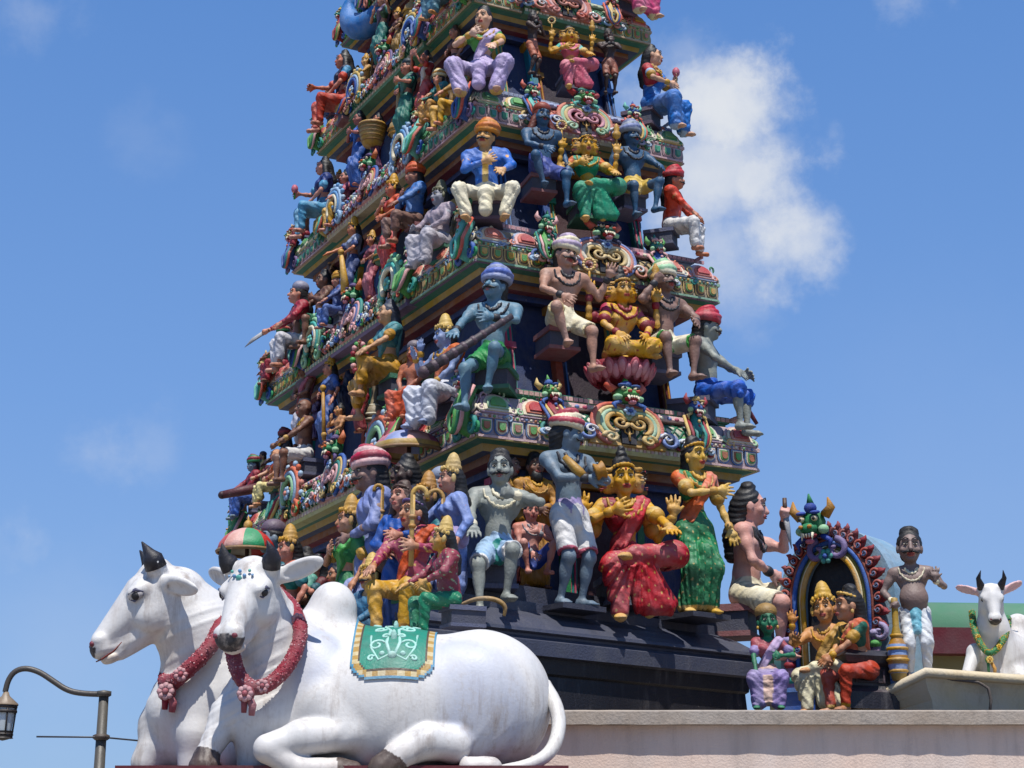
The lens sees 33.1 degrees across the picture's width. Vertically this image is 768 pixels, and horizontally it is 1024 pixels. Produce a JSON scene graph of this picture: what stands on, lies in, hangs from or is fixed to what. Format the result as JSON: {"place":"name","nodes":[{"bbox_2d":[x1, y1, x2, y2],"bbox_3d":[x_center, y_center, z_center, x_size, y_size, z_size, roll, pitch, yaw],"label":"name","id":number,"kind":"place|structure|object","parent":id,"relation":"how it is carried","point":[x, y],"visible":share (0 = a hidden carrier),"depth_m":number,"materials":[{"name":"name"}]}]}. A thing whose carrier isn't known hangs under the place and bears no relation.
{"place":"outdoors","nodes":[
{"label":"outdoors","id":0,"kind":"place"},
{"bbox_2d":[0,0,1023,767],"label":"sky","id":1,"kind":"structure","parent":0,"point":[853,169],"materials":[{"name":"blue"}]},
{"bbox_2d":[770,602,1023,709],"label":"hall","id":2,"kind":"structure","parent":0,"point":[953,637],"depth_m":19.45,"materials":[{"name":"green paint"}]},
{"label":"pavement","id":3,"kind":"structure","parent":0,"visible":0},
{"bbox_2d":[0,666,111,767],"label":"street lamp","id":4,"kind":"object","parent":3,"relation":"on","point":[8,707],"visible":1,"depth_m":12.98,"materials":[{"name":"grey metal"}]},
{"bbox_2d":[115,765,568,767],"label":"bull pedestal","id":5,"kind":"object","parent":3,"relation":"on","point":[344,766],"visible":1,"depth_m":12.08,"materials":[{"name":"red paint"}]},
{"bbox_2d":[89,541,236,764],"bbox_3d":[-1.849,2.255,13.522,2.894,1.860,1.191,4,-16,-15],"label":"bull statue","id":6,"kind":"object","parent":5,"relation":"on","point":[170,611],"visible":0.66,"depth_m":13.08,"materials":[{"name":"white stone"}]},
{"bbox_2d":[189,540,565,767],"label":"bull statue","id":7,"kind":"object","parent":5,"relation":"on","point":[325,677],"visible":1,"depth_m":12.32,"materials":[{"name":"white stone"}]},
{"bbox_2d":[225,0,759,709],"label":"gate tower","id":8,"kind":"structure","parent":3,"relation":"on","point":[595,656],"depth_m":18.23,"materials":[{"name":"paint"}]},
{"bbox_2d":[226,454,261,519],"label":"painted statue","id":9,"kind":"object","parent":8,"relation":"on","point":[254,461],"visible":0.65,"depth_m":22.38,"materials":[{"name":"paint"}]},
{"bbox_2d":[215,515,274,558],"bbox_3d":[-2.855,2.065,18.483,0.682,1.330,0.682,0,-16,0],"label":"parasol","id":10,"kind":"object","parent":8,"relation":"on","point":[246,541],"visible":0.73,"depth_m":18.38,"materials":[{"name":"paint"}]},
{"bbox_2d":[249,449,279,507],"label":"painted statue","id":11,"kind":"object","parent":8,"relation":"on","point":[260,488],"visible":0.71,"depth_m":21.15,"materials":[{"name":"paint"}]},
{"bbox_2d":[218,480,267,498],"bbox_3d":[-3.307,1.304,21.242,0.634,0.279,0.146,5,-17,-18],"label":"war club","id":12,"kind":"object","parent":11,"relation":"attached to","point":[239,491],"visible":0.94,"depth_m":21.15,"materials":[{"name":"paint"}]},
{"bbox_2d":[260,519,285,564],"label":"painted statue","id":13,"kind":"object","parent":8,"relation":"on","point":[273,530],"visible":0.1,"depth_m":18.53,"materials":[{"name":"paint"}]},
{"bbox_2d":[257,326,290,384],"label":"painted statue","id":14,"kind":"object","parent":8,"relation":"on","point":[265,377],"visible":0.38,"depth_m":22.60,"materials":[{"name":"paint"}]},
{"bbox_2d":[260,426,292,481],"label":"painted statue","id":15,"kind":"object","parent":8,"relation":"on","point":[282,431],"visible":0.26,"depth_m":22.41,"materials":[{"name":"paint"}]},
{"bbox_2d":[262,280,313,372],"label":"painted statue","id":16,"kind":"object","parent":8,"relation":"on","point":[282,341],"visible":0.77,"depth_m":21.42,"materials":[{"name":"paint"}]},
{"bbox_2d":[266,399,313,485],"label":"painted statue","id":17,"kind":"object","parent":8,"relation":"on","point":[302,430],"visible":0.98,"depth_m":20.91,"materials":[{"name":"paint"}]},
{"bbox_2d":[277,523,308,607],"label":"painted statue","id":18,"kind":"object","parent":8,"relation":"on","point":[289,548],"visible":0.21,"depth_m":17.32,"materials":[{"name":"paint"}]},
{"bbox_2d":[290,369,315,446],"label":"painted statue","id":19,"kind":"object","parent":8,"relation":"on","point":[304,387],"visible":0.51,"depth_m":21.45,"materials":[{"name":"paint"}]},
{"bbox_2d":[300,546,317,608],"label":"painted statue","id":20,"kind":"object","parent":8,"relation":"on","point":[307,552],"visible":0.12,"depth_m":17.39,"materials":[{"name":"paint"}]},
{"bbox_2d":[288,269,333,348],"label":"painted statue","id":21,"kind":"object","parent":8,"relation":"on","point":[325,286],"visible":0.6,"depth_m":21.44,"materials":[{"name":"paint"}]},
{"bbox_2d":[289,156,337,238],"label":"painted statue","id":22,"kind":"object","parent":8,"relation":"on","point":[326,181],"visible":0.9,"depth_m":21.92,"materials":[{"name":"paint"}]},
{"bbox_2d":[309,400,320,440],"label":"painted statue","id":23,"kind":"object","parent":8,"relation":"on","point":[316,407],"visible":0.58,"depth_m":21.92,"materials":[{"name":"paint"}]},
{"bbox_2d":[307,553,327,598],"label":"painted statue","id":24,"kind":"object","parent":8,"relation":"on","point":[321,574],"visible":0.13,"depth_m":17.36,"materials":[{"name":"paint"}]},
{"bbox_2d":[320,385,326,440],"bbox_3d":[-2.214,0.332,20.200,0.102,0.672,0.076,0,-16,0],"label":"gold staff","id":25,"kind":"object","parent":8,"relation":"on","point":[323,389],"visible":1,"depth_m":20.18,"materials":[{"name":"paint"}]},
{"bbox_2d":[315,356,340,447],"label":"painted statue","id":26,"kind":"object","parent":8,"relation":"on","point":[331,382],"visible":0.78,"depth_m":20.51,"materials":[{"name":"paint"}]},
{"bbox_2d":[314,270,344,328],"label":"painted statue","id":27,"kind":"object","parent":8,"relation":"on","point":[325,312],"visible":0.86,"depth_m":20.73,"materials":[{"name":"paint"}]},
{"bbox_2d":[306,49,354,133],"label":"painted statue","id":28,"kind":"object","parent":8,"relation":"on","point":[329,101],"visible":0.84,"depth_m":22.25,"materials":[{"name":"paint"}]},
{"bbox_2d":[326,403,345,460],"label":"painted statue","id":29,"kind":"object","parent":8,"relation":"on","point":[338,422],"visible":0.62,"depth_m":19.82,"materials":[{"name":"paint"}]},
{"bbox_2d":[318,169,355,231],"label":"painted statue","id":30,"kind":"object","parent":8,"relation":"on","point":[344,181],"visible":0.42,"depth_m":21.71,"materials":[{"name":"paint"}]},
{"bbox_2d":[323,216,363,303],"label":"painted statue","id":31,"kind":"object","parent":8,"relation":"on","point":[353,245],"visible":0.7,"depth_m":20.84,"materials":[{"name":"paint"}]},
{"bbox_2d":[338,249,348,292],"bbox_3d":[-1.993,-1.335,20.477,0.173,0.577,0.114,0,-16,0],"label":"gold staff","id":32,"kind":"object","parent":8,"relation":"on","point":[344,281],"visible":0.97,"depth_m":20.44,"materials":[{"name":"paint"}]},
{"bbox_2d":[323,493,367,591],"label":"painted statue","id":33,"kind":"object","parent":8,"relation":"on","point":[342,556],"visible":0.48,"depth_m":16.07,"materials":[{"name":"paint"}]},
{"bbox_2d":[337,369,354,421],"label":"painted statue","id":34,"kind":"object","parent":8,"relation":"on","point":[343,396],"visible":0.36,"depth_m":20.74,"materials":[{"name":"paint"}]},
{"bbox_2d":[346,110,366,189],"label":"painted statue","id":35,"kind":"object","parent":8,"relation":"on","point":[353,172],"visible":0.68,"depth_m":21.48,"materials":[{"name":"paint"}]},
{"bbox_2d":[347,53,370,98],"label":"painted statue","id":36,"kind":"object","parent":8,"relation":"on","point":[365,62],"visible":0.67,"depth_m":22.09,"materials":[{"name":"paint"}]},
{"bbox_2d":[351,378,369,432],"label":"painted statue","id":37,"kind":"object","parent":8,"relation":"on","point":[360,426],"visible":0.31,"depth_m":19.26,"materials":[{"name":"paint"}]},
{"bbox_2d":[334,444,391,593],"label":"painted statue","id":38,"kind":"object","parent":8,"relation":"on","point":[370,463],"visible":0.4,"depth_m":16.17,"materials":[{"name":"paint"}]},
{"bbox_2d":[353,552,380,625],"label":"painted statue","id":39,"kind":"object","parent":8,"relation":"on","point":[363,614],"visible":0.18,"depth_m":15.09,"materials":[{"name":"paint"}]},
{"bbox_2d":[361,229,378,300],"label":"painted statue","id":40,"kind":"object","parent":8,"relation":"on","point":[369,275],"visible":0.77,"depth_m":20.12,"materials":[{"name":"paint"}]},
{"bbox_2d":[357,119,387,148],"bbox_3d":[-1.700,-3.027,20.954,0.372,0.285,0.372,0,-16,0],"label":"woven basket","id":41,"kind":"object","parent":8,"relation":"on","point":[372,132],"visible":1,"depth_m":20.84,"materials":[{"name":"paint"}]},
{"bbox_2d":[364,356,382,422],"bbox_3d":[-1.553,0.066,19.498,0.277,0.799,0.277,0,-16,0],"label":"standing mace","id":42,"kind":"object","parent":8,"relation":"on","point":[373,407],"visible":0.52,"depth_m":19.37,"materials":[{"name":"paint"}]},
{"bbox_2d":[345,299,404,420],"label":"painted statue","id":43,"kind":"object","parent":8,"relation":"on","point":[387,340],"visible":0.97,"depth_m":18.46,"materials":[{"name":"paint"}]},
{"bbox_2d":[350,340,368,373],"bbox_3d":[-1.640,-0.276,18.527,0.202,0.406,0.065,0,-16,0],"label":"flower garland","id":44,"kind":"object","parent":43,"relation":"hanging from","point":[353,359],"visible":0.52,"depth_m":18.52,"materials":[{"name":"paint"}]},
{"bbox_2d":[369,0,392,67],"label":"painted statue","id":45,"kind":"object","parent":8,"relation":"on","point":[382,16],"visible":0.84,"depth_m":21.70,"materials":[{"name":"paint"}]},
{"bbox_2d":[374,173,403,275],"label":"painted statue","id":46,"kind":"object","parent":8,"relation":"on","point":[393,188],"visible":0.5,"depth_m":19.43,"materials":[{"name":"paint"}]},
{"bbox_2d":[370,480,414,626],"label":"painted statue","id":47,"kind":"object","parent":8,"relation":"on","point":[390,524],"visible":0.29,"depth_m":15.01,"materials":[{"name":"paint"}]},
{"bbox_2d":[389,7,402,52],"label":"painted statue","id":48,"kind":"object","parent":8,"relation":"on","point":[396,28],"visible":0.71,"depth_m":21.26,"materials":[{"name":"paint"}]},
{"bbox_2d":[363,492,438,626],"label":"painted statue","id":49,"kind":"object","parent":8,"relation":"on","point":[377,591],"visible":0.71,"depth_m":14.64,"materials":[{"name":"paint"}]},
{"bbox_2d":[408,485,428,565],"bbox_3d":[-0.797,1.202,14.658,0.181,0.701,0.070,0,-16,0],"label":"shepherd crook","id":50,"kind":"object","parent":49,"relation":"attached to","point":[412,515],"visible":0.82,"depth_m":14.67,"materials":[{"name":"paint"}]},
{"bbox_2d":[378,161,427,248],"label":"painted statue","id":51,"kind":"object","parent":8,"relation":"on","point":[413,197],"visible":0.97,"depth_m":19.02,"materials":[{"name":"paint"}]},
{"bbox_2d":[383,340,424,421],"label":"painted statue","id":52,"kind":"object","parent":8,"relation":"on","point":[395,405],"visible":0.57,"depth_m":17.61,"materials":[{"name":"paint"}]},
{"bbox_2d":[392,58,417,143],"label":"painted statue","id":53,"kind":"object","parent":8,"relation":"on","point":[405,86],"visible":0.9,"depth_m":19.93,"materials":[{"name":"paint"}]},
{"bbox_2d":[390,453,422,488],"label":"painted statue","id":54,"kind":"object","parent":8,"relation":"on","point":[406,467],"visible":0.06,"depth_m":16.71,"materials":[{"name":"paint"}]},
{"bbox_2d":[375,429,441,462],"bbox_3d":[-1.037,0.961,17.241,0.762,1.300,0.762,0,-16,0],"label":"parasol","id":55,"kind":"object","parent":8,"relation":"on","point":[396,445],"visible":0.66,"depth_m":17.10,"materials":[{"name":"paint"}]},
{"bbox_2d":[410,48,434,107],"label":"painted statue","id":56,"kind":"object","parent":8,"relation":"on","point":[425,71],"visible":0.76,"depth_m":19.86,"materials":[{"name":"paint"}]},
{"bbox_2d":[395,515,461,630],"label":"painted statue","id":57,"kind":"object","parent":8,"relation":"on","point":[443,567],"visible":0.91,"depth_m":13.61,"materials":[{"name":"paint"}]},
{"bbox_2d":[416,470,440,564],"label":"painted statue","id":58,"kind":"object","parent":8,"relation":"on","point":[428,481],"visible":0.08,"depth_m":15.73,"materials":[{"name":"paint"}]},
{"bbox_2d":[404,179,455,269],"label":"painted statue","id":59,"kind":"object","parent":8,"relation":"on","point":[435,233],"visible":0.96,"depth_m":18.18,"materials":[{"name":"paint"}]},
{"bbox_2d":[416,68,448,125],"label":"painted statue","id":60,"kind":"object","parent":8,"relation":"on","point":[423,114],"visible":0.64,"depth_m":19.09,"materials":[{"name":"paint"}]},
{"bbox_2d":[401,313,464,429],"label":"painted statue","id":61,"kind":"object","parent":8,"relation":"on","point":[424,400],"visible":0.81,"depth_m":17.15,"materials":[{"name":"paint"}]},
{"bbox_2d":[418,0,449,21],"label":"painted statue","id":62,"kind":"object","parent":8,"relation":"on","point":[429,8],"visible":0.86,"depth_m":19.61,"materials":[{"name":"paint"}]},
{"bbox_2d":[426,75,455,130],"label":"painted statue","id":63,"kind":"object","parent":8,"relation":"on","point":[440,109],"visible":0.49,"depth_m":18.66,"materials":[{"name":"paint"}]},
{"bbox_2d":[428,452,473,594],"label":"painted statue","id":64,"kind":"object","parent":8,"relation":"on","point":[457,503],"visible":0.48,"depth_m":15.18,"materials":[{"name":"paint"}]},
{"bbox_2d":[444,25,463,97],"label":"painted statue","id":65,"kind":"object","parent":8,"relation":"on","point":[454,32],"visible":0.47,"depth_m":19.51,"materials":[{"name":"paint"}]},
{"bbox_2d":[444,5,514,96],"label":"painted statue","id":66,"kind":"object","parent":8,"relation":"on","point":[483,38],"visible":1,"depth_m":18.28,"materials":[{"name":"paint"}]},
{"bbox_2d":[445,262,522,411],"bbox_3d":[-0.253,-0.460,16.735,0.688,1.627,0.788,-3,-16,12],"label":"painted statue","id":67,"kind":"object","parent":8,"relation":"on","point":[491,353],"visible":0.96,"depth_m":16.77,"materials":[{"name":"paint"}]},
{"bbox_2d":[417,313,513,378],"bbox_3d":[-0.430,-0.370,16.341,0.940,0.720,0.124,4,-16,-14],"label":"war club","id":68,"kind":"object","parent":67,"relation":"on","point":[432,366],"visible":1,"depth_m":16.28,"materials":[{"name":"paint"}]},
{"bbox_2d":[462,596,506,615],"bbox_3d":[-0.242,1.911,14.798,0.409,0.177,0.069,-4,-16,13],"label":"curved bow","id":69,"kind":"object","parent":8,"relation":"on","point":[492,599],"visible":0.99,"depth_m":14.77,"materials":[{"name":"paint"}]},
{"bbox_2d":[451,117,520,222],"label":"painted statue","id":70,"kind":"object","parent":8,"relation":"on","point":[486,162],"visible":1,"depth_m":17.60,"materials":[{"name":"paint"}]},
{"bbox_2d":[466,447,544,605],"bbox_3d":[-0.079,1.295,15.298,0.761,1.617,0.737,2,-16,-8],"label":"painted statue","id":71,"kind":"object","parent":8,"relation":"on","point":[499,502],"visible":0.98,"depth_m":15.38,"materials":[{"name":"paint"}]},
{"bbox_2d":[508,455,524,584],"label":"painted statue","id":72,"kind":"object","parent":8,"relation":"on","point":[516,465],"visible":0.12,"depth_m":16.70,"materials":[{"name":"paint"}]},
{"bbox_2d":[512,451,555,588],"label":"painted statue","id":73,"kind":"object","parent":8,"relation":"on","point":[534,481],"visible":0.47,"depth_m":16.69,"materials":[{"name":"paint"}]},
{"bbox_2d":[512,506,556,574],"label":"painted statue","id":74,"kind":"object","parent":8,"relation":"on","point":[530,532],"visible":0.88,"depth_m":16.21,"materials":[{"name":"paint"}]},
{"bbox_2d":[526,10,545,77],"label":"painted statue","id":75,"kind":"object","parent":8,"relation":"on","point":[533,21],"visible":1,"depth_m":19.00,"materials":[{"name":"paint"}]},
{"bbox_2d":[521,102,576,207],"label":"painted statue","id":76,"kind":"object","parent":8,"relation":"on","point":[541,135],"visible":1,"depth_m":18.21,"materials":[{"name":"paint"}]},
{"bbox_2d":[548,26,598,89],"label":"painted statue","id":77,"kind":"object","parent":8,"relation":"on","point":[575,69],"visible":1,"depth_m":19.01,"materials":[{"name":"paint"}]},
{"bbox_2d":[539,407,610,605],"bbox_3d":[0.601,1.129,15.928,0.662,1.885,0.574,-4,-16,13],"label":"painted statue","id":78,"kind":"object","parent":8,"relation":"on","point":[571,526],"visible":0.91,"depth_m":15.85,"materials":[{"name":"paint"}]},
{"bbox_2d":[562,455,585,476],"bbox_3d":[0.578,0.767,15.798,0.234,0.252,0.113,0,-16,0],"label":"cloth pouch","id":79,"kind":"object","parent":78,"relation":"hanging from","point":[575,468],"visible":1,"depth_m":15.77,"materials":[{"name":"paint"}]},
{"bbox_2d":[592,461,607,480],"bbox_3d":[0.803,0.791,15.722,0.142,0.187,0.170,0,-16,0],"label":"hand drum","id":80,"kind":"object","parent":78,"relation":"attached to","point":[599,469],"visible":1,"depth_m":15.66,"materials":[{"name":"paint"}]},
{"bbox_2d":[539,232,618,372],"bbox_3d":[0.675,-0.811,17.395,0.859,1.534,0.633,6,-17,-19],"label":"painted statue","id":81,"kind":"object","parent":8,"relation":"on","point":[562,281],"visible":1,"depth_m":17.41,"materials":[{"name":"paint"}]},
{"bbox_2d":[557,132,626,222],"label":"painted statue","id":82,"kind":"object","parent":8,"relation":"on","point":[592,193],"visible":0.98,"depth_m":18.17,"materials":[{"name":"paint"}]},
{"bbox_2d":[597,28,621,94],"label":"painted statue","id":83,"kind":"object","parent":8,"relation":"on","point":[608,46],"visible":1,"depth_m":19.40,"materials":[{"name":"paint"}]},
{"bbox_2d":[583,356,656,391],"bbox_3d":[1.106,-0.084,17.615,0.752,0.218,0.752,0,-16,0],"label":"lotus seat","id":84,"kind":"object","parent":8,"relation":"on","point":[632,370],"visible":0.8,"depth_m":17.36,"materials":[{"name":"paint"}]},
{"bbox_2d":[584,265,662,359],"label":"painted statue","id":85,"kind":"object","parent":84,"relation":"on","point":[620,319],"visible":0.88,"depth_m":17.63,"materials":[{"name":"paint"}]},
{"bbox_2d":[581,445,689,621],"bbox_3d":[1.150,1.399,16.302,1.083,1.793,0.847,3,-16,-10],"label":"painted statue","id":86,"kind":"object","parent":8,"relation":"on","point":[628,566],"visible":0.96,"depth_m":16.11,"materials":[{"name":"paint"}]},
{"bbox_2d":[609,118,665,218],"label":"painted statue","id":87,"kind":"object","parent":8,"relation":"on","point":[632,159],"visible":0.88,"depth_m":18.73,"materials":[{"name":"paint"}]},
{"bbox_2d":[628,0,664,20],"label":"painted statue","id":88,"kind":"object","parent":8,"relation":"on","point":[650,9],"visible":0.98,"depth_m":19.86,"materials":[{"name":"paint"}]},
{"bbox_2d":[637,44,695,137],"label":"painted statue","id":89,"kind":"object","parent":8,"relation":"on","point":[669,101],"visible":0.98,"depth_m":19.50,"materials":[{"name":"paint"}]},
{"bbox_2d":[638,258,707,380],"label":"painted statue","id":90,"kind":"object","parent":8,"relation":"on","point":[671,308],"visible":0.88,"depth_m":17.82,"materials":[{"name":"paint"}]},
{"bbox_2d":[660,164,708,256],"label":"painted statue","id":91,"kind":"object","parent":8,"relation":"on","point":[674,203],"visible":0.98,"depth_m":18.76,"materials":[{"name":"paint"}]},
{"bbox_2d":[671,435,740,614],"bbox_3d":[1.888,1.361,16.779,0.649,1.802,0.487,-3,-16,12],"label":"painted statue","id":92,"kind":"object","parent":8,"relation":"on","point":[702,572],"visible":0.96,"depth_m":16.69,"materials":[{"name":"paint"}]},
{"bbox_2d":[687,305,763,436],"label":"painted statue","id":93,"kind":"object","parent":8,"relation":"on","point":[738,395],"visible":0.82,"depth_m":17.96,"materials":[{"name":"paint"}]},
{"bbox_2d":[722,481,801,660],"bbox_3d":[2.540,1.885,17.345,0.857,1.882,0.724,-10,-18,30],"label":"painted statue","id":94,"kind":"object","parent":8,"relation":"on","point":[748,511],"visible":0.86,"depth_m":17.31,"materials":[{"name":"paint"}]},
{"bbox_2d":[746,603,795,709],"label":"painted statue","id":95,"kind":"object","parent":8,"relation":"on","point":[767,680],"visible":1,"depth_m":15.32,"materials":[{"name":"paint"}]},
{"bbox_3d":[3.207,3.781,17.689,8.500,0.440,4.100,0,-16,0],"label":"roof slab","id":96,"kind":"object","parent":8,"relation":"on","visible":0},
{"bbox_2d":[775,494,922,709],"bbox_3d":[3.232,2.172,16.837,1.340,2.137,1.061,-12,-20,36],"label":"shrine niche","id":97,"kind":"object","parent":96,"relation":"on","point":[836,558],"visible":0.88,"depth_m":16.72,"materials":[{"name":"paint"}]},
{"bbox_2d":[809,649,899,709],"bbox_3d":[3.140,2.719,15.735,0.580,0.540,0.660,6,-17,-19],"label":"stone seat","id":98,"kind":"object","parent":96,"relation":"on","point":[875,694],"visible":0.42,"depth_m":15.46,"materials":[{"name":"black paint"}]},
{"bbox_2d":[787,581,846,709],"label":"painted statue","id":99,"kind":"object","parent":98,"relation":"on","point":[806,679],"visible":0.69,"depth_m":15.84,"materials":[{"name":"paint"}]},
{"bbox_2d":[817,583,879,709],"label":"painted statue","id":100,"kind":"object","parent":98,"relation":"on","point":[849,608],"visible":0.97,"depth_m":15.49,"materials":[{"name":"paint"}]},
{"bbox_2d":[851,668,1023,709],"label":"roof cornice","id":101,"kind":"structure","parent":96,"relation":"on","point":[934,689],"depth_m":15.32,"materials":[{"name":"beige paint"}]},
{"bbox_2d":[886,597,909,681],"bbox_3d":[3.481,2.313,15.588,0.218,0.771,0.218,0,-16,0],"label":"standing mace","id":102,"kind":"object","parent":101,"relation":"on","point":[897,659],"visible":1,"depth_m":15.49,"materials":[{"name":"paint"}]},
{"bbox_2d":[880,526,946,676],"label":"painted statue","id":103,"kind":"object","parent":101,"relation":"on","point":[910,577],"visible":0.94,"depth_m":15.71,"materials":[{"name":"paint"}]},
{"bbox_2d":[955,570,1023,674],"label":"bull statue","id":104,"kind":"object","parent":101,"relation":"on","point":[998,636],"visible":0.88,"depth_m":16.35,"materials":[{"name":"white stone"}]},
{"bbox_2d":[531,710,1023,767],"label":"boundary wall","id":105,"kind":"structure","parent":3,"relation":"on","point":[793,738],"depth_m":13.96,"materials":[{"name":"pink paint"}]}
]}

